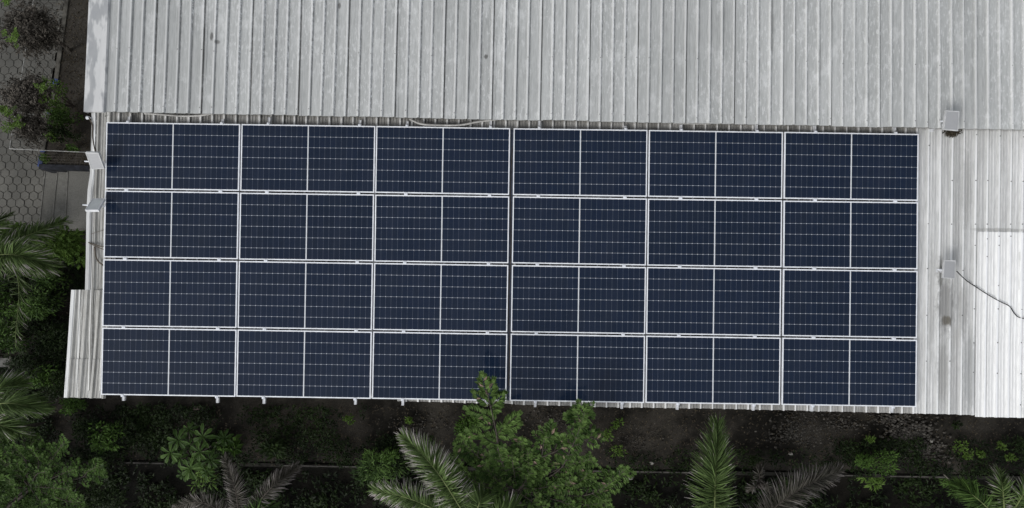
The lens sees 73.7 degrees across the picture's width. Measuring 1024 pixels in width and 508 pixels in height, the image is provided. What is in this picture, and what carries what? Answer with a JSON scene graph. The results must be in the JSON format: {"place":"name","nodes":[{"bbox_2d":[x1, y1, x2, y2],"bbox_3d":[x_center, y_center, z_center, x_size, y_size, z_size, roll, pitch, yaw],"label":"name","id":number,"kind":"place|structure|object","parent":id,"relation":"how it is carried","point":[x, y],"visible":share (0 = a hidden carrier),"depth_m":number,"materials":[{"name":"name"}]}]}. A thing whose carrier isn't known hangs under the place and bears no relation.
{"place":"outdoors","nodes":[
{"label":"outdoors","id":0,"kind":"place"},
{"bbox_2d":[0,0,63,225],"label":"pavement","id":1,"kind":"structure","parent":0,"point":[29,167],"depth_m":14.46,"materials":[{"name":"concrete"}]},
{"bbox_2d":[0,3,1023,507],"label":"ground","id":2,"kind":"structure","parent":0,"point":[228,409],"depth_m":14.06,"materials":[{"name":"soil"}]},
{"bbox_2d":[0,355,24,368],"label":"concrete slab","id":3,"kind":"structure","parent":2,"relation":"on","point":[2,360],"depth_m":13.77,"materials":[{"name":"grey concrete"}]},
{"bbox_2d":[0,318,32,353],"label":"bush","id":4,"kind":"object","parent":2,"relation":"on","point":[6,336],"visible":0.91,"depth_m":13.52,"materials":[{"name":"green plant"}]},
{"bbox_2d":[0,450,32,505],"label":"bush","id":5,"kind":"object","parent":2,"relation":"on","point":[2,486],"visible":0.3,"depth_m":12.88,"materials":[{"name":"green plant"}]},
{"bbox_2d":[0,345,47,378],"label":"bush","id":6,"kind":"object","parent":2,"relation":"on","point":[20,361],"visible":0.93,"depth_m":13.45,"materials":[{"name":"green plant"}]},
{"bbox_2d":[0,368,55,443],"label":"palm tree","id":7,"kind":"object","parent":2,"relation":"on","point":[31,406],"visible":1,"depth_m":10.97,"materials":[{"name":"green plant"}]},
{"bbox_2d":[1,221,55,240],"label":"bush","id":8,"kind":"object","parent":2,"relation":"on","point":[10,225],"visible":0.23,"depth_m":13.36,"materials":[{"name":"green plant"}]},
{"bbox_2d":[0,0,62,224],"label":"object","id":9,"kind":"object","parent":2,"relation":"on","point":[49,76],"visible":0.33,"depth_m":14.48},
{"bbox_2d":[3,285,65,321],"bbox_3d":[-9.483,1.012,13.687,1.188,1.093,0.824,-38,86,-3],"label":"bush","id":10,"kind":"object","parent":2,"relation":"on","point":[37,305],"visible":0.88,"depth_m":13.50,"materials":[{"name":"green plant"}]},
{"bbox_2d":[0,208,73,350],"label":"palm tree","id":11,"kind":"object","parent":2,"relation":"on","point":[25,260],"visible":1,"depth_m":11.61,"materials":[{"name":"green plant"}]},
{"bbox_2d":[19,363,57,389],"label":"bush","id":12,"kind":"object","parent":2,"relation":"on","point":[44,375],"visible":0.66,"depth_m":13.68,"materials":[{"name":"green plant"}]},
{"bbox_2d":[1,479,80,507],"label":"bush","id":13,"kind":"object","parent":2,"relation":"on","point":[28,496],"visible":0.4,"depth_m":12.76,"materials":[{"name":"green plant"}]},
{"bbox_2d":[21,281,69,311],"bbox_3d":[-9.346,0.819,13.788,0.933,0.927,0.477,28,86,2],"label":"bush","id":14,"kind":"object","parent":2,"relation":"on","point":[53,295],"visible":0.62,"depth_m":13.60,"materials":[{"name":"green plant"}]},
{"bbox_2d":[27,267,72,289],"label":"bush","id":15,"kind":"object","parent":2,"relation":"on","point":[54,280],"visible":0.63,"depth_m":13.60,"materials":[{"name":"green plant"}]},
{"bbox_2d":[33,321,68,365],"bbox_3d":[-9.180,1.803,13.773,0.628,0.788,0.909,1,85,0],"label":"bush","id":16,"kind":"object","parent":2,"relation":"on","point":[51,342],"visible":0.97,"depth_m":13.66,"materials":[{"name":"green plant"}]},
{"bbox_2d":[37,369,64,408],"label":"bush","id":17,"kind":"object","parent":2,"relation":"on","point":[59,384],"visible":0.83,"depth_m":13.60,"materials":[{"name":"green plant"}]},
{"bbox_2d":[21,226,85,268],"bbox_3d":[-8.753,-0.132,13.367,1.001,1.929,0.869,1,85,0],"label":"hedge bush","id":18,"kind":"object","parent":2,"relation":"on","point":[68,245],"visible":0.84,"depth_m":13.12,"materials":[{"name":"green plant"}]},
{"bbox_2d":[0,429,107,507],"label":"broadleaf tree","id":19,"kind":"object","parent":2,"relation":"on","point":[43,473],"visible":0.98,"depth_m":11.57,"materials":[{"name":"green plant"}]},
{"bbox_2d":[37,0,89,172],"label":"planter wall","id":20,"kind":"structure","parent":2,"relation":"on","point":[51,168],"depth_m":14.04,"materials":[{"name":"blue paint"}]},
{"bbox_2d":[9,0,88,165],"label":"fence","id":21,"kind":"object","parent":20,"relation":"on","point":[22,149],"visible":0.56,"depth_m":13.51,"materials":[{"name":"metal"}]},
{"bbox_2d":[44,0,91,165],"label":"planting bed soil","id":22,"kind":"structure","parent":20,"relation":"in","point":[85,127],"depth_m":14.13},
{"bbox_2d":[0,111,54,155],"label":"dry tree","id":23,"kind":"object","parent":22,"relation":"on","point":[31,128],"visible":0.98,"depth_m":12.80,"materials":[{"name":"grey plant"}]},
{"bbox_2d":[0,70,58,122],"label":"dry tree","id":24,"kind":"object","parent":22,"relation":"on","point":[28,95],"visible":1,"depth_m":12.51,"materials":[{"name":"grey plant"}]},
{"bbox_2d":[0,0,71,65],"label":"dry tree","id":25,"kind":"object","parent":22,"relation":"on","point":[35,29],"visible":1,"depth_m":12.43,"materials":[{"name":"grey plant"}]},
{"bbox_2d":[38,153,50,163],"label":"bush","id":26,"kind":"object","parent":22,"relation":"on","point":[42,158],"visible":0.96,"depth_m":13.76,"materials":[{"name":"green plant"}]},
{"bbox_2d":[43,132,66,141],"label":"bush","id":27,"kind":"object","parent":22,"relation":"on","point":[49,134],"visible":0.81,"depth_m":13.55,"materials":[{"name":"green plant"}]},
{"bbox_2d":[45,79,74,115],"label":"bush","id":28,"kind":"object","parent":22,"relation":"on","point":[55,101],"visible":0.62,"depth_m":13.58,"materials":[{"name":"green plant"}]},
{"bbox_2d":[42,102,83,128],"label":"bush","id":29,"kind":"object","parent":22,"relation":"on","point":[61,119],"visible":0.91,"depth_m":13.52,"materials":[{"name":"green plant"}]},
{"bbox_2d":[42,120,83,142],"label":"bush","id":30,"kind":"object","parent":22,"relation":"on","point":[62,131],"visible":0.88,"depth_m":13.62,"materials":[{"name":"green plant"}]},
{"bbox_2d":[65,142,79,152],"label":"bush","id":31,"kind":"object","parent":22,"relation":"on","point":[71,148],"visible":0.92,"depth_m":13.81,"materials":[{"name":"green plant"}]},
{"bbox_2d":[39,171,89,229],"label":"concrete steps","id":32,"kind":"structure","parent":2,"relation":"on","point":[64,194],"depth_m":14.07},
{"bbox_2d":[58,397,87,415],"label":"bush","id":33,"kind":"object","parent":2,"relation":"on","point":[72,405],"visible":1,"depth_m":13.59,"materials":[{"name":"green plant"}]},
{"bbox_2d":[71,416,100,440],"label":"bush","id":34,"kind":"object","parent":2,"relation":"on","point":[84,425],"visible":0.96,"depth_m":13.53,"materials":[{"name":"green plant"}]},
{"bbox_2d":[73,482,128,507],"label":"bush","id":35,"kind":"object","parent":2,"relation":"on","point":[106,496],"visible":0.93,"depth_m":13.28,"materials":[{"name":"green plant"}]},
{"bbox_2d":[87,420,124,453],"bbox_3d":[-8.135,3.664,13.671,0.818,0.663,0.696,1,85,0],"label":"bush","id":36,"kind":"object","parent":2,"relation":"on","point":[102,437],"visible":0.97,"depth_m":13.62,"materials":[{"name":"green plant"}]},
{"bbox_2d":[111,413,146,448],"bbox_3d":[-7.686,3.562,13.745,0.640,0.535,0.740,1,85,0],"label":"bush","id":37,"kind":"object","parent":2,"relation":"on","point":[131,434],"visible":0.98,"depth_m":13.70,"materials":[{"name":"green plant"}]},
{"bbox_2d":[187,466,219,493],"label":"spiky plant","id":38,"kind":"object","parent":2,"relation":"on","point":[209,477],"visible":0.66,"depth_m":13.84,"materials":[{"name":"green plant"}]},
{"bbox_2d":[211,431,242,456],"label":"bush","id":39,"kind":"object","parent":2,"relation":"on","point":[233,445],"visible":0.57,"depth_m":13.65,"materials":[{"name":"green plant"}]},
{"bbox_2d":[171,453,302,507],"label":"palm tree","id":40,"kind":"object","parent":2,"relation":"on","point":[284,476],"visible":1,"depth_m":11.78,"materials":[{"name":"grey plant"}]},
{"bbox_2d":[254,436,286,459],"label":"bush","id":41,"kind":"object","parent":2,"relation":"on","point":[268,449],"visible":1,"depth_m":13.61,"materials":[{"name":"green plant"}]},
{"bbox_2d":[297,453,307,464],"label":"weed","id":42,"kind":"object","parent":2,"relation":"on","point":[302,458],"visible":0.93,"depth_m":13.82,"materials":[{"name":"green plant"}]},
{"bbox_2d":[342,414,354,424],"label":"weed","id":43,"kind":"object","parent":2,"relation":"on","point":[348,418],"visible":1,"depth_m":13.90,"materials":[{"name":"green plant"}]},
{"bbox_2d":[350,447,410,487],"bbox_3d":[-2.644,4.327,14.048,1.226,1.995,0.893,1,85,0],"label":"bush","id":44,"kind":"object","parent":2,"relation":"on","point":[376,469],"visible":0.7,"depth_m":13.54,"materials":[{"name":"green plant"}]},
{"bbox_2d":[361,447,399,464],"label":"bush","id":45,"kind":"object","parent":2,"relation":"on","point":[385,451],"visible":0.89,"depth_m":13.59,"materials":[{"name":"green plant"}]},
{"bbox_2d":[367,425,526,507],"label":"palm tree","id":46,"kind":"object","parent":2,"relation":"on","point":[420,449],"visible":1,"depth_m":10.47,"materials":[{"name":"green plant"}]},
{"bbox_2d":[454,409,480,435],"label":"bush","id":47,"kind":"object","parent":2,"relation":"on","point":[468,421],"visible":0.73,"depth_m":13.63,"materials":[{"name":"green plant"}]},
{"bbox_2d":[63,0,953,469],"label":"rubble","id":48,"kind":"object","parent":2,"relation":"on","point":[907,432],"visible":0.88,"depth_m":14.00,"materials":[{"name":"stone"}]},
{"bbox_2d":[0,257,1023,507],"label":"undergrowth","id":49,"kind":"object","parent":2,"relation":"on","point":[144,421],"visible":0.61,"depth_m":13.95,"materials":[{"name":"green plant"}]},
{"bbox_2d":[0,275,16,322],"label":"bush","id":50,"kind":"object","parent":49,"relation":"on","point":[4,298],"visible":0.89,"depth_m":13.58,"materials":[{"name":"green plant"}]},
{"bbox_2d":[0,417,45,450],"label":"bush","id":51,"kind":"object","parent":49,"relation":"on","point":[34,425],"visible":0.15,"depth_m":13.27,"materials":[{"name":"green plant"}]},
{"bbox_2d":[160,422,233,481],"bbox_3d":[-6.027,3.801,13.279,1.125,1.441,1.207,1,85,0],"label":"whorled shrub","id":52,"kind":"object","parent":49,"relation":"on","point":[192,457],"visible":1,"depth_m":12.78,"materials":[{"name":"green plant"}]},
{"bbox_2d":[1005,453,1018,461],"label":"weed","id":53,"kind":"object","parent":49,"relation":"on","point":[1010,455],"visible":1,"depth_m":13.82,"materials":[{"name":"green plant"}]},
{"bbox_2d":[6,458,1022,479],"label":"retaining wall","id":54,"kind":"structure","parent":2,"relation":"on","point":[595,470],"depth_m":13.93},
{"bbox_2d":[9,0,1023,467],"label":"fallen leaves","id":55,"kind":"object","parent":2,"relation":"on","point":[505,406],"visible":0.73,"depth_m":14.00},
{"bbox_2d":[445,371,636,507],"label":"broad shrub","id":56,"kind":"object","parent":2,"relation":"on","point":[532,469],"visible":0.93,"depth_m":10.62,"materials":[{"name":"green plant"}]},
{"bbox_2d":[64,112,1023,417],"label":"building","id":57,"kind":"structure","parent":2,"relation":"on","point":[970,222],"depth_m":10.78,"materials":[{"name":"paint"}]},
{"bbox_2d":[82,198,105,211],"bbox_3d":[-6.463,-0.748,10.599,0.345,0.413,0.243,1,85,0],"label":"floodlight","id":58,"kind":"object","parent":57,"relation":"on","point":[95,205],"visible":1,"depth_m":10.49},
{"bbox_2d":[84,151,105,169],"bbox_3d":[-6.452,-1.429,10.605,0.308,0.413,0.253,1,85,0],"label":"floodlight","id":59,"kind":"object","parent":57,"relation":"on","point":[95,160],"visible":1,"depth_m":10.49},
{"bbox_2d":[121,117,131,400],"bbox_3d":[-6.065,0.069,10.731,0.052,0.094,4.467,1,89,0],"label":"mounting rail","id":60,"kind":"object","parent":57,"relation":"attached to","point":[125,258],"visible":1,"depth_m":10.71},
{"bbox_2d":[102,259,237,327],"bbox_3d":[-5.358,0.620,10.711,2.100,0.036,1.048,1,90,0],"label":"solar panel","id":61,"kind":"object","parent":60,"relation":"on","point":[169,293],"visible":1,"depth_m":10.70,"materials":[{"name":"glass"}]},
{"bbox_2d":[104,190,239,258],"bbox_3d":[-5.342,-0.457,10.722,2.100,0.035,1.048,1,89,0],"label":"solar panel","id":62,"kind":"object","parent":60,"relation":"on","point":[169,224],"visible":1,"depth_m":10.71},
{"bbox_2d":[105,122,240,190],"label":"solar panel","id":63,"kind":"object","parent":60,"relation":"on","point":[171,156],"visible":1,"depth_m":10.72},
{"bbox_2d":[101,327,236,396],"bbox_3d":[-5.370,1.693,10.700,2.100,0.035,1.048,1,89,0],"label":"solar panel","id":64,"kind":"object","parent":57,"relation":"on","point":[167,362],"visible":1,"depth_m":10.69,"materials":[{"name":"glass"}]},
{"bbox_2d":[144,113,213,116],"bbox_3d":[-5.246,-2.197,10.771,1.106,0.037,0.074,0,85,0],"label":"conduit","id":65,"kind":"object","parent":57,"relation":"on","point":[178,115],"visible":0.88,"depth_m":10.76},
{"bbox_2d":[215,119,224,402],"bbox_3d":[-4.590,0.107,10.729,0.052,0.094,4.458,1,89,0],"label":"mounting rail","id":66,"kind":"object","parent":57,"relation":"attached to","point":[217,397],"visible":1,"depth_m":10.71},
{"bbox_2d":[262,117,270,403],"bbox_3d":[-3.859,0.099,10.729,0.052,0.094,4.501,1,89,0],"label":"mounting rail","id":67,"kind":"object","parent":57,"relation":"attached to","point":[268,123],"visible":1,"depth_m":10.71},
{"bbox_2d":[236,329,371,398],"bbox_3d":[-3.254,1.724,10.700,2.100,0.035,1.048,1,90,0],"label":"solar panel","id":68,"kind":"object","parent":57,"relation":"on","point":[303,364],"visible":1,"depth_m":10.69,"materials":[{"name":"glass"}]},
{"bbox_2d":[238,261,372,329],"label":"solar panel","id":69,"kind":"object","parent":57,"relation":"on","point":[305,295],"visible":1,"depth_m":10.69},
{"bbox_2d":[239,193,373,260],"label":"solar panel","id":70,"kind":"object","parent":57,"relation":"on","point":[301,226],"visible":1,"depth_m":10.71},
{"bbox_2d":[240,124,375,192],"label":"solar panel","id":71,"kind":"object","parent":57,"relation":"on","point":[309,158],"visible":1,"depth_m":10.71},
{"bbox_2d":[353,120,361,404],"bbox_3d":[-2.425,0.126,10.727,0.052,0.094,4.473,1,89,0],"label":"mounting rail","id":72,"kind":"object","parent":57,"relation":"attached to","point":[355,399],"visible":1,"depth_m":10.71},
{"bbox_2d":[372,331,506,400],"bbox_3d":[-1.132,1.756,10.696,2.100,0.035,1.048,1,89,0],"label":"solar panel","id":73,"kind":"object","parent":57,"relation":"on","point":[428,366],"visible":0.89,"depth_m":10.68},
{"bbox_2d":[373,263,507,331],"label":"solar panel","id":74,"kind":"object","parent":57,"relation":"on","point":[440,297],"visible":1,"depth_m":10.69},
{"bbox_2d":[374,195,508,262],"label":"solar panel","id":75,"kind":"object","parent":57,"relation":"on","point":[440,228],"visible":1,"depth_m":10.70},
{"bbox_2d":[375,126,509,194],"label":"solar panel","id":76,"kind":"object","parent":57,"relation":"on","point":[444,160],"visible":1,"depth_m":10.71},
{"bbox_2d":[409,118,495,125],"bbox_3d":[-0.847,-2.076,10.734,1.535,0.045,0.139,-1,85,0],"label":"conduit","id":77,"kind":"object","parent":57,"relation":"on","point":[463,124],"visible":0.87,"depth_m":10.72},
{"bbox_2d":[507,130,513,399],"bbox_3d":[-0.031,0.170,10.758,0.048,0.033,4.260,1,90,0],"label":"cable tray","id":78,"kind":"object","parent":57,"relation":"on","point":[510,249],"visible":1,"depth_m":10.74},
{"bbox_2d":[508,147,512,384],"bbox_3d":[-0.032,0.185,10.739,0.035,0.305,3.739,1,85,0],"label":"cable","id":79,"kind":"object","parent":78,"relation":"in","point":[510,266],"visible":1,"depth_m":10.73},
{"bbox_2d":[510,333,644,402],"bbox_3d":[1.022,1.788,10.695,2.100,0.035,1.048,1,89,0],"label":"solar panel","id":80,"kind":"object","parent":57,"relation":"on","point":[572,368],"visible":0.88,"depth_m":10.68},
{"bbox_2d":[511,265,645,333],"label":"solar panel","id":81,"kind":"object","parent":57,"relation":"on","point":[579,299],"visible":1,"depth_m":10.69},
{"bbox_2d":[512,196,646,264],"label":"solar panel","id":82,"kind":"object","parent":57,"relation":"on","point":[578,230],"visible":1,"depth_m":10.70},
{"bbox_2d":[513,128,647,196],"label":"solar panel","id":83,"kind":"object","parent":57,"relation":"on","point":[579,162],"visible":1,"depth_m":10.71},
{"bbox_2d":[676,125,682,409],"bbox_3d":[2.626,0.203,10.721,0.052,0.094,4.477,1,89,0],"label":"mounting rail","id":84,"kind":"object","parent":57,"relation":"attached to","point":[679,335],"visible":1,"depth_m":10.70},
{"bbox_2d":[645,335,780,404],"bbox_3d":[3.144,1.818,10.691,2.100,0.035,1.048,1,89,0],"label":"solar panel","id":85,"kind":"object","parent":57,"relation":"on","point":[710,370],"visible":1,"depth_m":10.68,"materials":[{"name":"glass"}]},
{"bbox_2d":[646,267,780,335],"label":"solar panel","id":86,"kind":"object","parent":57,"relation":"on","point":[715,301],"visible":1,"depth_m":10.69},
{"bbox_2d":[647,199,781,266],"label":"solar panel","id":87,"kind":"object","parent":57,"relation":"on","point":[712,232],"visible":1,"depth_m":10.70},
{"bbox_2d":[648,130,782,198],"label":"solar panel","id":88,"kind":"object","parent":57,"relation":"on","point":[716,164],"visible":1,"depth_m":10.71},
{"bbox_2d":[751,125,758,410],"bbox_3d":[3.815,0.208,10.720,0.052,0.094,4.492,1,89,0],"label":"mounting rail","id":89,"kind":"object","parent":57,"relation":"attached to","point":[754,405],"visible":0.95,"depth_m":10.70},
{"bbox_2d":[809,126,816,410],"bbox_3d":[4.734,0.216,10.719,0.052,0.094,4.502,1,89,0],"label":"mounting rail","id":90,"kind":"object","parent":57,"relation":"attached to","point":[813,337],"visible":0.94,"depth_m":10.70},
{"bbox_2d":[781,337,916,406],"bbox_3d":[5.274,1.851,10.689,2.100,0.035,1.048,1,89,0],"label":"solar panel","id":91,"kind":"object","parent":57,"relation":"on","point":[847,372],"visible":1,"depth_m":10.67,"materials":[{"name":"glass"}]},
{"bbox_2d":[782,269,917,337],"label":"solar panel","id":92,"kind":"object","parent":57,"relation":"on","point":[850,303],"visible":1,"depth_m":10.68,"materials":[{"name":"glass"}]},
{"bbox_2d":[782,201,917,268],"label":"solar panel","id":93,"kind":"object","parent":57,"relation":"on","point":[849,234],"visible":1,"depth_m":10.70,"materials":[{"name":"glass"}]},
{"bbox_2d":[783,132,918,200],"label":"solar panel","id":94,"kind":"object","parent":57,"relation":"on","point":[850,166],"visible":1,"depth_m":10.71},
{"bbox_2d":[889,127,897,412],"bbox_3d":[5.990,0.215,10.718,0.052,0.094,4.543,1,89,0],"label":"mounting rail","id":95,"kind":"object","parent":57,"relation":"attached to","point":[893,132],"visible":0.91,"depth_m":10.70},
{"bbox_2d":[930,110,958,131],"bbox_3d":[6.629,-1.989,10.526,0.268,0.554,0.306,1,85,0],"label":"floodlight","id":96,"kind":"object","parent":57,"relation":"on","point":[950,121],"visible":0.95,"depth_m":10.29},
{"bbox_2d":[936,260,955,278],"bbox_3d":[6.718,0.247,10.635,0.254,0.294,0.293,1,85,0],"label":"floodlight","id":97,"kind":"object","parent":57,"relation":"on","point":[947,270],"visible":1,"depth_m":10.51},
{"bbox_2d":[942,129,962,137],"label":"leaf litter","id":98,"kind":"object","parent":57,"relation":"on","point":[951,133],"visible":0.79,"depth_m":10.74,"materials":[{"name":"brown plant"}]},
{"bbox_2d":[956,271,1023,318],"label":"power cable","id":99,"kind":"object","parent":57,"relation":"on","point":[987,294],"visible":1,"depth_m":10.74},
{"bbox_2d":[84,0,1023,129],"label":"building","id":100,"kind":"structure","parent":2,"relation":"on","point":[886,63],"depth_m":10.54,"materials":[{"name":"paint"}]},
{"bbox_2d":[603,428,613,441],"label":"weed","id":101,"kind":"object","parent":2,"relation":"on","point":[606,436],"visible":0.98,"depth_m":13.87,"materials":[{"name":"green plant"}]},
{"bbox_2d":[610,418,623,429],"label":"weed","id":102,"kind":"object","parent":2,"relation":"on","point":[618,422],"visible":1,"depth_m":13.86,"materials":[{"name":"green plant"}]},
{"bbox_2d":[609,444,627,457],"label":"weed","id":103,"kind":"object","parent":2,"relation":"on","point":[620,450],"visible":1,"depth_m":13.83,"materials":[{"name":"green plant"}]},
{"bbox_2d":[669,412,737,507],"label":"palm tree","id":104,"kind":"object","parent":2,"relation":"on","point":[716,453],"visible":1,"depth_m":10.42,"materials":[{"name":"green plant"}]},
{"bbox_2d":[749,455,761,464],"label":"weed","id":105,"kind":"object","parent":2,"relation":"on","point":[753,458],"visible":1,"depth_m":13.80,"materials":[{"name":"green plant"}]},
{"bbox_2d":[745,464,772,493],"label":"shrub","id":106,"kind":"object","parent":2,"relation":"on","point":[760,482],"visible":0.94,"depth_m":13.38,"materials":[{"name":"plant"}]},
{"bbox_2d":[737,461,847,507],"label":"palm tree","id":107,"kind":"object","parent":2,"relation":"on","point":[830,475],"visible":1,"depth_m":11.14,"materials":[{"name":"grey plant"}]},
{"bbox_2d":[856,473,885,491],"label":"bush","id":108,"kind":"object","parent":2,"relation":"on","point":[876,480],"visible":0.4,"depth_m":14.11,"materials":[{"name":"green plant"}]},
{"bbox_2d":[855,448,899,475],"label":"bush","id":109,"kind":"object","parent":2,"relation":"on","point":[866,461],"visible":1,"depth_m":13.59,"materials":[{"name":"green plant"}]},
{"bbox_2d":[951,420,962,430],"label":"weed","id":110,"kind":"object","parent":2,"relation":"on","point":[955,425],"visible":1,"depth_m":13.87,"materials":[{"name":"green plant"}]},
{"bbox_2d":[952,440,968,454],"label":"weed","id":111,"kind":"object","parent":2,"relation":"on","point":[961,450],"visible":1,"depth_m":13.84,"materials":[{"name":"green plant"}]},
{"bbox_2d":[940,479,982,499],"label":"bush","id":112,"kind":"object","parent":2,"relation":"on","point":[947,482],"visible":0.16,"depth_m":14.36,"materials":[{"name":"green plant"}]},
{"bbox_2d":[945,463,1023,507],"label":"palm tree","id":113,"kind":"object","parent":2,"relation":"on","point":[963,487],"visible":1,"depth_m":12.06,"materials":[{"name":"green plant"}]},
{"bbox_2d":[996,440,1007,450],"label":"weed","id":114,"kind":"object","parent":2,"relation":"on","point":[1000,445],"visible":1,"depth_m":13.85,"materials":[{"name":"green plant"}]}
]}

